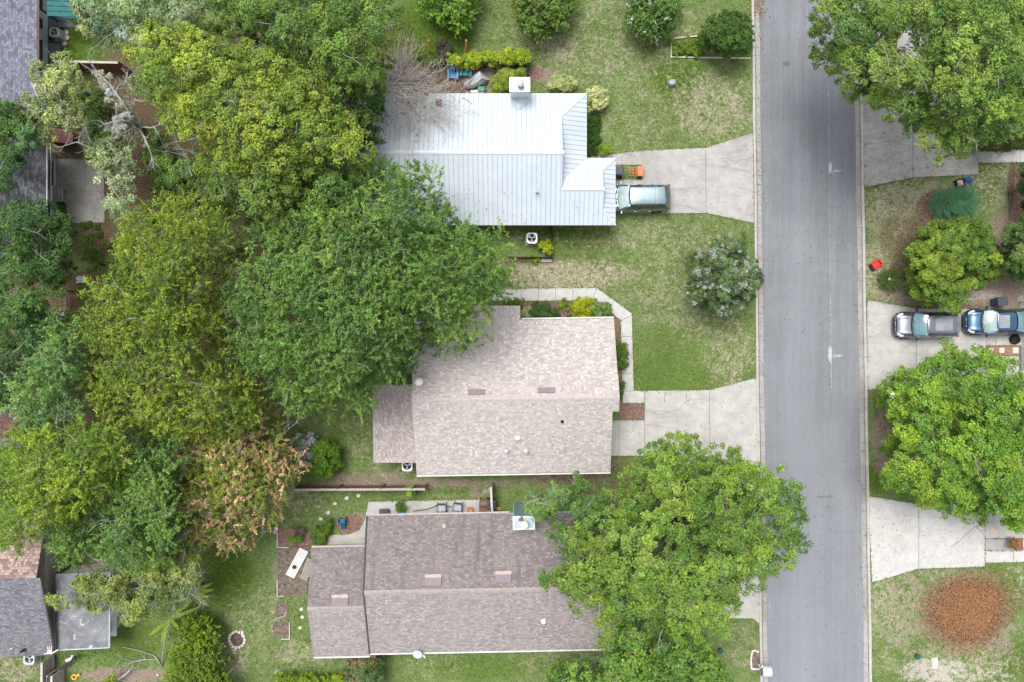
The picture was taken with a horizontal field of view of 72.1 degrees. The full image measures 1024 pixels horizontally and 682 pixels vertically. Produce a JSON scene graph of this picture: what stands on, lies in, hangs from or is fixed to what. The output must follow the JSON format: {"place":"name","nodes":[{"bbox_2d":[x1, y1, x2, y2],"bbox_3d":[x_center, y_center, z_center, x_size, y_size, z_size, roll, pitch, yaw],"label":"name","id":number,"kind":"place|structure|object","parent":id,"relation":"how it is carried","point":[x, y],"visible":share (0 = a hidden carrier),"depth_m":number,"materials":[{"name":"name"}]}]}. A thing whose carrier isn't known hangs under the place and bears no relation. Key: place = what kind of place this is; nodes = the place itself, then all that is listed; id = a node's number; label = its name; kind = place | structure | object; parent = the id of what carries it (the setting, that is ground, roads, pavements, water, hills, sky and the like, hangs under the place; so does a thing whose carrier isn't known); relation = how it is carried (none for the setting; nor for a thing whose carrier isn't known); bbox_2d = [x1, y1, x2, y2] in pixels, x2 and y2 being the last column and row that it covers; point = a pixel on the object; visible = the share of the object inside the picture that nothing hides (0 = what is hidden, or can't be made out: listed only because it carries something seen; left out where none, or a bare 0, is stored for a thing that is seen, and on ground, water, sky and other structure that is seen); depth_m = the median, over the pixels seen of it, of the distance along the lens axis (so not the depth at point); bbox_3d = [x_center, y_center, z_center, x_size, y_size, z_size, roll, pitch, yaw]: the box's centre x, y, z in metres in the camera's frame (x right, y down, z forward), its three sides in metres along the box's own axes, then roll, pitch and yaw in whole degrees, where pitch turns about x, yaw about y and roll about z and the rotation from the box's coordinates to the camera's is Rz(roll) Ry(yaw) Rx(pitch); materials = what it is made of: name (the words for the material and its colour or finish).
{"place":"outdoors","nodes":[
{"label":"outdoors","id":0,"kind":"place"},
{"bbox_2d":[0,0,1023,681],"bbox_3d":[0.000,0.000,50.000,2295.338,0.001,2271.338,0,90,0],"label":"ground","id":1,"kind":"structure","parent":0,"point":[1002,658],"depth_m":50.00,"materials":[{"name":"green plant"}]},
{"bbox_2d":[0,341,41,410],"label":"oak tree","id":2,"kind":"object","parent":1,"relation":"on","point":[6,363],"visible":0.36,"depth_m":42.80,"materials":[{"name":"green plant"}]},
{"bbox_2d":[0,97,43,194],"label":"oak tree","id":3,"kind":"object","parent":1,"relation":"on","point":[9,155],"visible":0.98,"depth_m":42.94,"materials":[{"name":"green plant"}]},
{"bbox_2d":[0,0,47,112],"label":"house","id":4,"kind":"structure","parent":1,"relation":"on","point":[23,32],"depth_m":47.04,"materials":[{"name":"grey"}]},
{"bbox_2d":[0,135,56,244],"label":"house","id":5,"kind":"structure","parent":1,"relation":"on","point":[35,177],"depth_m":47.21,"materials":[{"name":"grey"}]},
{"bbox_2d":[0,281,57,358],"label":"oak tree","id":6,"kind":"object","parent":1,"relation":"on","point":[14,315],"visible":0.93,"depth_m":42.19,"materials":[{"name":"green plant"}]},
{"bbox_2d":[0,473,67,656],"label":"house","id":7,"kind":"structure","parent":1,"relation":"on","point":[27,581],"depth_m":46.61,"materials":[{"name":"grey"}]},
{"bbox_2d":[0,196,78,300],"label":"oak tree","id":8,"kind":"object","parent":1,"relation":"on","point":[31,253],"visible":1,"depth_m":42.38,"materials":[{"name":"green plant"}]},
{"bbox_2d":[0,48,94,148],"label":"lichen oak tree","id":9,"kind":"object","parent":1,"relation":"on","point":[55,83],"visible":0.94,"depth_m":42.98,"materials":[{"name":"green plant"}]},
{"bbox_2d":[0,304,102,440],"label":"elm tree","id":10,"kind":"object","parent":1,"relation":"on","point":[52,356],"visible":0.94,"depth_m":41.96,"materials":[{"name":"green plant"}]},
{"bbox_2d":[38,126,77,144],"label":"garden shed","id":11,"kind":"structure","parent":1,"relation":"on","point":[62,138],"depth_m":47.84,"materials":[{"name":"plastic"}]},
{"bbox_2d":[39,0,85,21],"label":"patio awning","id":12,"kind":"object","parent":1,"relation":"on","point":[58,8],"visible":0.64,"depth_m":47.58,"materials":[{"name":"green fabric"}]},
{"bbox_2d":[0,404,139,559],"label":"oak tree","id":13,"kind":"object","parent":1,"relation":"on","point":[29,496],"visible":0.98,"depth_m":39.91,"materials":[{"name":"green plant"}]},
{"bbox_2d":[56,159,104,222],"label":"patio","id":14,"kind":"structure","parent":1,"relation":"on","point":[86,208],"depth_m":49.95,"materials":[{"name":"grey concrete"}]},
{"bbox_2d":[52,562,120,667],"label":"flat roofed annexe","id":15,"kind":"structure","parent":1,"relation":"on","point":[81,628],"depth_m":47.58,"materials":[{"name":"grey"}]},
{"bbox_2d":[59,78,117,167],"bbox_3d":[-28.462,-15.028,47.824,3.916,4.452,8.303,-33,90,0],"label":"bush","id":16,"kind":"object","parent":1,"relation":"on","point":[97,103],"visible":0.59,"depth_m":48.00,"materials":[{"name":"green plant"}]},
{"bbox_2d":[78,220,107,272],"bbox_3d":[-29.249,-6.691,48.844,1.987,2.411,4.269,-23,90,0],"label":"bush","id":17,"kind":"object","parent":1,"relation":"on","point":[89,249],"visible":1,"depth_m":48.56,"materials":[{"name":"green plant"}]},
{"bbox_2d":[58,60,131,71],"bbox_3d":[-29.159,-19.151,49.131,4.318,1.762,0.180,1,90,0],"label":"fence","id":18,"kind":"object","parent":1,"relation":"on","point":[111,66],"visible":0.64,"depth_m":49.00,"materials":[{"name":"brown wood"}]},
{"bbox_2d":[50,59,166,177],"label":"bare tree","id":19,"kind":"object","parent":1,"relation":"on","point":[118,121],"visible":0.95,"depth_m":44.64,"materials":[{"name":"grey plant"}]},
{"bbox_2d":[85,126,145,226],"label":"lichen oak tree","id":20,"kind":"object","parent":1,"relation":"on","point":[124,176],"visible":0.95,"depth_m":44.30,"materials":[{"name":"green plant"}]},
{"bbox_2d":[38,415,196,583],"bbox_3d":[-24.361,10.049,44.399,11.895,11.301,10.356,0,90,0],"label":"elm tree","id":21,"kind":"object","parent":1,"relation":"on","point":[155,537],"visible":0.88,"depth_m":41.34,"materials":[{"name":"green plant"}]},
{"bbox_2d":[44,527,210,627],"bbox_3d":[-24.248,15.956,45.748,12.238,8.604,5.852,-22,90,0],"label":"lichen oak tree","id":22,"kind":"object","parent":1,"relation":"on","point":[127,600],"visible":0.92,"depth_m":43.46,"materials":[{"name":"green plant"}]},
{"bbox_2d":[65,0,209,63],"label":"lichen oak tree","id":23,"kind":"object","parent":1,"relation":"on","point":[137,14],"visible":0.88,"depth_m":41.44,"materials":[{"name":"green plant"}]},
{"bbox_2d":[138,127,194,207],"bbox_3d":[-23.018,-11.648,47.397,4.849,5.306,5.051,0,90,0],"label":"bush","id":24,"kind":"object","parent":1,"relation":"on","point":[163,160],"visible":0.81,"depth_m":46.54,"materials":[{"name":"green plant"}]},
{"bbox_2d":[132,466,200,555],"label":"oak tree","id":25,"kind":"object","parent":1,"relation":"on","point":[171,520],"visible":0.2,"depth_m":44.09,"materials":[{"name":"green plant"}]},
{"bbox_2d":[67,187,277,453],"bbox_3d":[-21.463,-1.403,43.605,14.017,12.891,17.229,0,90,0],"label":"cedar tree","id":26,"kind":"object","parent":1,"relation":"on","point":[133,304],"visible":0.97,"depth_m":39.98,"materials":[{"name":"green plant"}]},
{"bbox_2d":[150,599,197,642],"bbox_3d":[-22.872,19.672,49.053,4.047,1.994,2.019,-40,90,0],"label":"banana plant","id":27,"kind":"object","parent":1,"relation":"on","point":[166,622],"visible":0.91,"depth_m":48.36,"materials":[{"name":"green plant"}]},
{"bbox_2d":[159,610,232,681],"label":"thicket","id":28,"kind":"object","parent":1,"relation":"on","point":[191,657],"visible":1,"depth_m":47.78,"materials":[{"name":"green plant"}]},
{"bbox_2d":[228,630,245,650],"bbox_3d":[-19.508,21.213,49.907,1.301,0.195,1.468,0,90,0],"label":"fire pit","id":29,"kind":"object","parent":1,"relation":"on","point":[238,639],"visible":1,"depth_m":49.92,"materials":[{"name":"grey stone"}]},
{"bbox_2d":[168,397,313,558],"bbox_3d":[-17.586,8.760,45.836,9.972,8.429,11.387,0,90,0],"label":"dying tree","id":30,"kind":"object","parent":1,"relation":"on","point":[233,481],"visible":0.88,"depth_m":43.48,"materials":[{"name":"brown plant"}]},
{"bbox_2d":[121,10,376,198],"bbox_3d":[-16.021,-13.922,43.065,17.778,13.970,10.085,22,90,0],"label":"oak tree","id":31,"kind":"object","parent":1,"relation":"on","point":[246,108],"visible":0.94,"depth_m":38.29,"materials":[{"name":"green plant"}]},
{"bbox_2d":[164,135,384,231],"bbox_3d":[-15.528,-9.497,44.200,16.056,11.700,5.900,0,90,0],"label":"oak tree","id":32,"kind":"object","parent":1,"relation":"on","point":[253,197],"visible":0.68,"depth_m":40.41,"materials":[{"name":"green plant"}]},
{"bbox_2d":[273,622,288,637],"bbox_3d":[-16.386,20.523,49.990,1.136,0.080,1.136,0,90,0],"label":"garden bed","id":33,"kind":"object","parent":1,"relation":"on","point":[283,627],"visible":1,"depth_m":49.95,"materials":[{"name":"soil"}]},
{"bbox_2d":[278,547,309,595],"bbox_3d":[-15.500,16.341,49.990,2.273,0.080,3.500,0,90,0],"label":"garden bed","id":34,"kind":"object","parent":1,"relation":"on","point":[287,582],"visible":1,"depth_m":49.95,"materials":[{"name":"soil"}]},
{"bbox_2d":[278,529,311,546],"bbox_3d":[-15.409,13.955,49.990,2.455,0.080,1.273,0,90,0],"label":"garden bed","id":35,"kind":"object","parent":1,"relation":"on","point":[282,537],"visible":0.59,"depth_m":49.95,"materials":[{"name":"brown soil"}]},
{"bbox_2d":[202,0,405,103],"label":"oak tree","id":36,"kind":"object","parent":1,"relation":"on","point":[251,21],"visible":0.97,"depth_m":38.89,"materials":[{"name":"green plant"}]},
{"bbox_2d":[291,431,318,464],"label":"shrub","id":37,"kind":"object","parent":1,"relation":"on","point":[299,442],"visible":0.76,"depth_m":48.04,"materials":[{"name":"grey plant"}]},
{"bbox_2d":[271,670,343,681],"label":"shrub","id":38,"kind":"object","parent":1,"relation":"on","point":[302,677],"visible":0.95,"depth_m":48.88,"materials":[{"name":"green plant"}]},
{"bbox_2d":[309,516,332,545],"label":"shrub","id":39,"kind":"object","parent":1,"relation":"on","point":[319,535],"visible":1,"depth_m":49.37,"materials":[{"name":"green plant"}]},
{"bbox_2d":[305,436,344,481],"bbox_3d":[-13.000,8.135,48.803,2.719,2.495,3.335,0,90,0],"label":"shrub","id":40,"kind":"object","parent":1,"relation":"on","point":[324,450],"visible":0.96,"depth_m":48.27,"materials":[{"name":"green plant"}]},
{"bbox_2d":[334,514,362,533],"bbox_3d":[-11.563,13.015,50.000,2.091,0.060,1.388,0,90,0],"label":"garden bed","id":41,"kind":"object","parent":1,"relation":"on","point":[353,523],"visible":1,"depth_m":49.97,"materials":[{"name":"brown soil"}]},
{"bbox_2d":[325,78,392,152],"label":"oak tree","id":42,"kind":"object","parent":1,"relation":"on","point":[373,101],"visible":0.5,"depth_m":43.91,"materials":[{"name":"green plant"}]},
{"bbox_2d":[293,483,427,490],"bbox_3d":[-10.523,10.212,49.232,9.136,1.565,0.180,0,90,0],"label":"fence","id":43,"kind":"object","parent":1,"relation":"on","point":[342,487],"visible":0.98,"depth_m":48.77,"materials":[{"name":"brown wood"}]},
{"bbox_2d":[342,655,385,681],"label":"shrub","id":44,"kind":"object","parent":1,"relation":"on","point":[361,670],"visible":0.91,"depth_m":47.85,"materials":[{"name":"green plant"}]},
{"bbox_2d":[209,151,519,425],"bbox_3d":[-9.496,-3.288,42.856,19.290,14.387,14.621,-33,90,0],"label":"willow oak tree","id":45,"kind":"object","parent":1,"relation":"on","point":[313,283],"visible":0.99,"depth_m":38.99,"materials":[{"name":"green plant"}]},
{"bbox_2d":[327,499,490,543],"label":"patio","id":46,"kind":"structure","parent":1,"relation":"on","point":[357,537],"depth_m":49.95,"materials":[{"name":"concrete"}]},
{"bbox_2d":[365,32,484,163],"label":"dead tree","id":47,"kind":"object","parent":1,"relation":"on","point":[393,82],"visible":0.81,"depth_m":46.20,"materials":[{"name":"grey wood"}]},
{"bbox_2d":[415,49,444,69],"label":"shrub","id":48,"kind":"object","parent":1,"relation":"on","point":[431,54],"visible":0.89,"depth_m":49.44,"materials":[{"name":"green plant"}]},
{"bbox_2d":[412,0,482,39],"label":"crape myrtle bush","id":49,"kind":"object","parent":1,"relation":"on","point":[460,15],"visible":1,"depth_m":47.96,"materials":[{"name":"green plant"}]},
{"bbox_2d":[307,502,619,658],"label":"house","id":50,"kind":"structure","parent":1,"relation":"on","point":[424,583],"depth_m":46.71,"materials":[{"name":"grey"}]},
{"bbox_2d":[464,70,489,88],"bbox_3d":[-2.549,-18.367,49.425,1.711,1.150,1.103,-42,90,0],"label":"covered grill","id":51,"kind":"object","parent":1,"relation":"on","point":[479,77],"visible":0.97,"depth_m":49.34,"materials":[{"name":"fabric"}]},
{"bbox_2d":[357,77,615,224],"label":"house","id":52,"kind":"structure","parent":1,"relation":"on","point":[525,147],"depth_m":46.66,"materials":[{"name":"metal"}]},
{"bbox_2d":[446,47,531,69],"bbox_3d":[-1.625,-19.679,49.215,6.002,1.669,1.557,-4,90,0],"label":"hedge","id":53,"kind":"object","parent":1,"relation":"on","point":[507,56],"visible":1,"depth_m":48.68,"materials":[{"name":"green plant"}]},
{"bbox_2d":[372,306,619,476],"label":"house","id":54,"kind":"structure","parent":1,"relation":"on","point":[540,396],"depth_m":46.54,"materials":[{"name":"beige"}]},
{"bbox_2d":[488,66,525,92],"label":"shrub","id":55,"kind":"object","parent":1,"relation":"on","point":[500,85],"visible":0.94,"depth_m":48.43,"materials":[{"name":"green plant"}]},
{"bbox_2d":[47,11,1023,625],"bbox_3d":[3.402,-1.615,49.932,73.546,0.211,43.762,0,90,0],"label":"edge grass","id":56,"kind":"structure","parent":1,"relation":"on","point":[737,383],"depth_m":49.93,"materials":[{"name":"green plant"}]},
{"bbox_2d":[509,0,582,43],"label":"crape myrtle bush","id":57,"kind":"object","parent":1,"relation":"on","point":[538,16],"visible":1,"depth_m":47.59,"materials":[{"name":"green plant"}]},
{"bbox_2d":[521,462,597,543],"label":"oak tree","id":58,"kind":"object","parent":1,"relation":"on","point":[545,507],"visible":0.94,"depth_m":42.40,"materials":[{"name":"green plant"}]},
{"bbox_2d":[546,72,577,92],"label":"shrub","id":59,"kind":"object","parent":1,"relation":"on","point":[557,83],"visible":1,"depth_m":49.23,"materials":[{"name":"green plant"}]},
{"bbox_2d":[522,302,608,319],"bbox_3d":[3.818,-2.046,50.000,6.182,0.060,1.454,0,90,0],"label":"garden bed","id":60,"kind":"object","parent":1,"relation":"on","point":[552,304],"visible":0.06,"depth_m":49.97,"materials":[{"name":"brown soil"}]},
{"bbox_2d":[528,300,559,319],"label":"shrub","id":61,"kind":"object","parent":60,"relation":"on","point":[542,310],"visible":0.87,"depth_m":48.91,"materials":[{"name":"green plant"}]},
{"bbox_2d":[570,296,593,318],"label":"shrub","id":62,"kind":"object","parent":60,"relation":"on","point":[580,304],"visible":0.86,"depth_m":48.84,"materials":[{"name":"yellow plant"}]},
{"bbox_2d":[589,298,611,318],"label":"shrub","id":63,"kind":"object","parent":60,"relation":"on","point":[598,306],"visible":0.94,"depth_m":49.03,"materials":[{"name":"green plant"}]},
{"bbox_2d":[587,109,602,155],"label":"shrub","id":64,"kind":"object","parent":1,"relation":"on","point":[594,130],"visible":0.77,"depth_m":49.61,"materials":[{"name":"green plant"}]},
{"bbox_2d":[586,85,609,113],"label":"shrub","id":65,"kind":"object","parent":1,"relation":"on","point":[597,99],"visible":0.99,"depth_m":49.01,"materials":[{"name":"yellow plant"}]},
{"bbox_2d":[616,341,629,370],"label":"shrub","id":66,"kind":"object","parent":1,"relation":"on","point":[622,352],"visible":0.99,"depth_m":49.11,"materials":[{"name":"green plant"}]},
{"bbox_2d":[618,404,643,419],"bbox_3d":[8.455,5.023,49.995,1.818,0.070,1.136,0,90,0],"label":"garden bed","id":67,"kind":"object","parent":1,"relation":"on","point":[626,413],"visible":0.86,"depth_m":49.96,"materials":[{"name":"brown soil"}]},
{"bbox_2d":[544,614,732,681],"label":"laurel tree","id":68,"kind":"object","parent":1,"relation":"on","point":[676,659],"visible":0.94,"depth_m":43.35,"materials":[{"name":"green plant"}]},
{"bbox_2d":[621,0,685,51],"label":"crape myrtle bush","id":69,"kind":"object","parent":1,"relation":"on","point":[648,13],"visible":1,"depth_m":47.51,"materials":[{"name":"green plant"}]},
{"bbox_2d":[538,430,813,654],"bbox_3d":[10.131,12.040,43.005,17.419,14.090,13.206,-30,90,0],"label":"oak tree","id":70,"kind":"object","parent":1,"relation":"on","point":[679,543],"visible":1,"depth_m":39.50,"materials":[{"name":"green plant"}]},
{"bbox_2d":[668,34,704,58],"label":"shrub","id":71,"kind":"object","parent":1,"relation":"on","point":[689,44],"visible":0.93,"depth_m":49.54,"materials":[{"name":"green plant"}]},
{"bbox_2d":[679,231,764,321],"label":"ornamental tree","id":72,"kind":"object","parent":1,"relation":"on","point":[733,277],"visible":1,"depth_m":46.29,"materials":[{"name":"green plant"}]},
{"bbox_2d":[696,8,755,61],"bbox_3d":[15.014,-20.977,48.243,4.274,3.613,3.529,-19,90,0],"label":"holly bush","id":73,"kind":"object","parent":1,"relation":"on","point":[720,40],"visible":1,"depth_m":47.46,"materials":[{"name":"green plant"}]},
{"bbox_2d":[751,0,767,681],"bbox_3d":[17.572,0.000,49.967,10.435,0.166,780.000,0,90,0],"label":"kerb","id":74,"kind":"structure","parent":1,"relation":"on","point":[758,292],"depth_m":49.97,"materials":[{"name":"concrete"}]},
{"bbox_2d":[854,1,871,681],"bbox_3d":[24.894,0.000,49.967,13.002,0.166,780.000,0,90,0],"label":"kerb","id":75,"kind":"structure","parent":1,"relation":"on","point":[864,455],"depth_m":49.97,"materials":[{"name":"concrete"}]},
{"bbox_2d":[806,0,935,125],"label":"oak tree","id":76,"kind":"object","parent":1,"relation":"on","point":[889,24],"visible":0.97,"depth_m":38.75,"materials":[{"name":"green plant"}]},
{"bbox_2d":[877,266,903,292],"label":"sago palm","id":77,"kind":"object","parent":1,"relation":"on","point":[889,279],"visible":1,"depth_m":49.42,"materials":[{"name":"green plant"}]},
{"bbox_2d":[916,190,952,222],"bbox_3d":[30.036,-9.474,50.000,2.727,0.060,2.556,0,90,0],"label":"garden bed","id":78,"kind":"object","parent":1,"relation":"on","point":[923,216],"visible":0.46,"depth_m":49.97,"materials":[{"name":"brown soil"}]},
{"bbox_2d":[926,185,967,220],"bbox_3d":[30.361,-9.587,49.425,2.639,1.250,2.833,0,90,0],"label":"cycad plant","id":79,"kind":"object","parent":78,"relation":"on","point":[938,204],"visible":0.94,"depth_m":49.29,"materials":[{"name":"green plant"}]},
{"bbox_2d":[876,336,1023,534],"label":"crape myrtle tree","id":80,"kind":"object","parent":1,"relation":"on","point":[993,436],"visible":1,"depth_m":42.83,"materials":[{"name":"green plant"}]},
{"bbox_2d":[903,215,1004,317],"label":"citrus tree","id":81,"kind":"object","parent":1,"relation":"on","point":[944,269],"visible":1,"depth_m":45.89,"materials":[{"name":"green plant"}]},
{"bbox_2d":[897,0,1023,168],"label":"oak tree","id":82,"kind":"object","parent":1,"relation":"on","point":[999,57],"visible":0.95,"depth_m":38.37,"materials":[{"name":"green plant"}]},
{"bbox_2d":[946,182,983,219],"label":"cycad plant","id":83,"kind":"object","parent":1,"relation":"on","point":[964,197],"visible":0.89,"depth_m":49.22,"materials":[{"name":"green plant"}]},
{"bbox_2d":[914,565,1022,658],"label":"chip mound","id":84,"kind":"object","parent":1,"relation":"on","point":[966,610],"visible":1,"depth_m":49.93,"materials":[{"name":"orange wood"}]},
{"bbox_2d":[975,122,1023,152],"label":"shrub","id":85,"kind":"object","parent":1,"relation":"on","point":[1004,146],"visible":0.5,"depth_m":47.29,"materials":[{"name":"green plant"}]},
{"bbox_2d":[1000,212,1023,280],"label":"laurel tree","id":86,"kind":"object","parent":1,"relation":"on","point":[1014,259],"visible":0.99,"depth_m":46.35,"materials":[{"name":"green plant"}]},
{"bbox_2d":[1008,166,1023,222],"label":"garden bed","id":87,"kind":"object","parent":1,"relation":"on","point":[1014,213],"visible":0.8,"depth_m":49.97,"materials":[{"name":"brown soil"}]},
{"bbox_2d":[56,0,1023,680],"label":"fallen leaves","id":88,"kind":"object","parent":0,"point":[756,2],"depth_m":49.92,"materials":[{"name":"brown plant"}]},
{"bbox_2d":[493,288,643,402],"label":"path","id":89,"kind":"structure","parent":0,"point":[573,294],"depth_m":49.95,"materials":[{"name":"concrete"}]},
{"bbox_2d":[589,133,753,222],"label":"driveway","id":90,"kind":"structure","parent":0,"point":[724,162],"depth_m":49.95,"materials":[{"name":"concrete"}]},
{"bbox_2d":[616,181,670,213],"bbox_3d":[8.807,-9.974,49.067,4.701,1.766,2.271,-1,90,0],"label":"parked car","id":91,"kind":"object","parent":90,"relation":"on","point":[652,198],"visible":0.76,"depth_m":48.33,"materials":[{"name":"silver metal"}]},
{"bbox_2d":[611,378,757,467],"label":"driveway","id":92,"kind":"structure","parent":0,"point":[732,414],"depth_m":49.95,"materials":[{"name":"concrete"}]},
{"bbox_2d":[620,573,758,622],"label":"driveway","id":93,"kind":"structure","parent":0,"point":[749,608],"depth_m":49.95,"materials":[{"name":"concrete"}]},
{"bbox_2d":[759,0,863,681],"bbox_3d":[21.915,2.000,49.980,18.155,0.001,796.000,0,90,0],"label":"road","id":94,"kind":"structure","parent":0,"point":[826,436],"depth_m":49.98,"materials":[{"name":"grey asphalt"}]},
{"bbox_2d":[863,13,977,186],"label":"driveway","id":95,"kind":"structure","parent":0,"point":[882,151],"depth_m":49.95,"materials":[{"name":"concrete"}]},
{"bbox_2d":[869,496,984,581],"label":"driveway","id":96,"kind":"structure","parent":0,"point":[894,558],"depth_m":49.95,"materials":[{"name":"concrete"}]},
{"bbox_2d":[867,300,1023,389],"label":"driveway","id":97,"kind":"structure","parent":0,"point":[892,353],"depth_m":49.95,"materials":[{"name":"concrete"}]},
{"bbox_2d":[892,309,959,340],"bbox_3d":[28.977,-1.118,49.134,4.459,1.632,2.251,0,90,0],"label":"parked car","id":98,"kind":"object","parent":97,"relation":"on","point":[923,325],"visible":0.94,"depth_m":48.61,"materials":[{"name":"grey paint"}]},
{"bbox_2d":[962,306,1023,336],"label":"parked car","id":99,"kind":"object","parent":97,"relation":"on","point":[986,321],"visible":1,"depth_m":48.75,"materials":[{"name":"blue metal"}]},
{"bbox_2d":[978,150,1023,162],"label":"path","id":100,"kind":"structure","parent":0,"point":[1005,157],"depth_m":49.95,"materials":[{"name":"concrete"}]},
{"bbox_2d":[985,512,1023,537],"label":"path","id":101,"kind":"structure","parent":0,"point":[1002,532],"depth_m":49.95,"materials":[{"name":"concrete"}]},
{"bbox_2d":[985,550,1023,562],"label":"path","id":102,"kind":"structure","parent":0,"point":[1006,556],"depth_m":49.95,"materials":[{"name":"concrete"}]},
{"bbox_2d":[985,539,1023,549],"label":"path","id":103,"kind":"structure","parent":0,"point":[997,544],"depth_m":49.95,"materials":[{"name":"grey concrete"}]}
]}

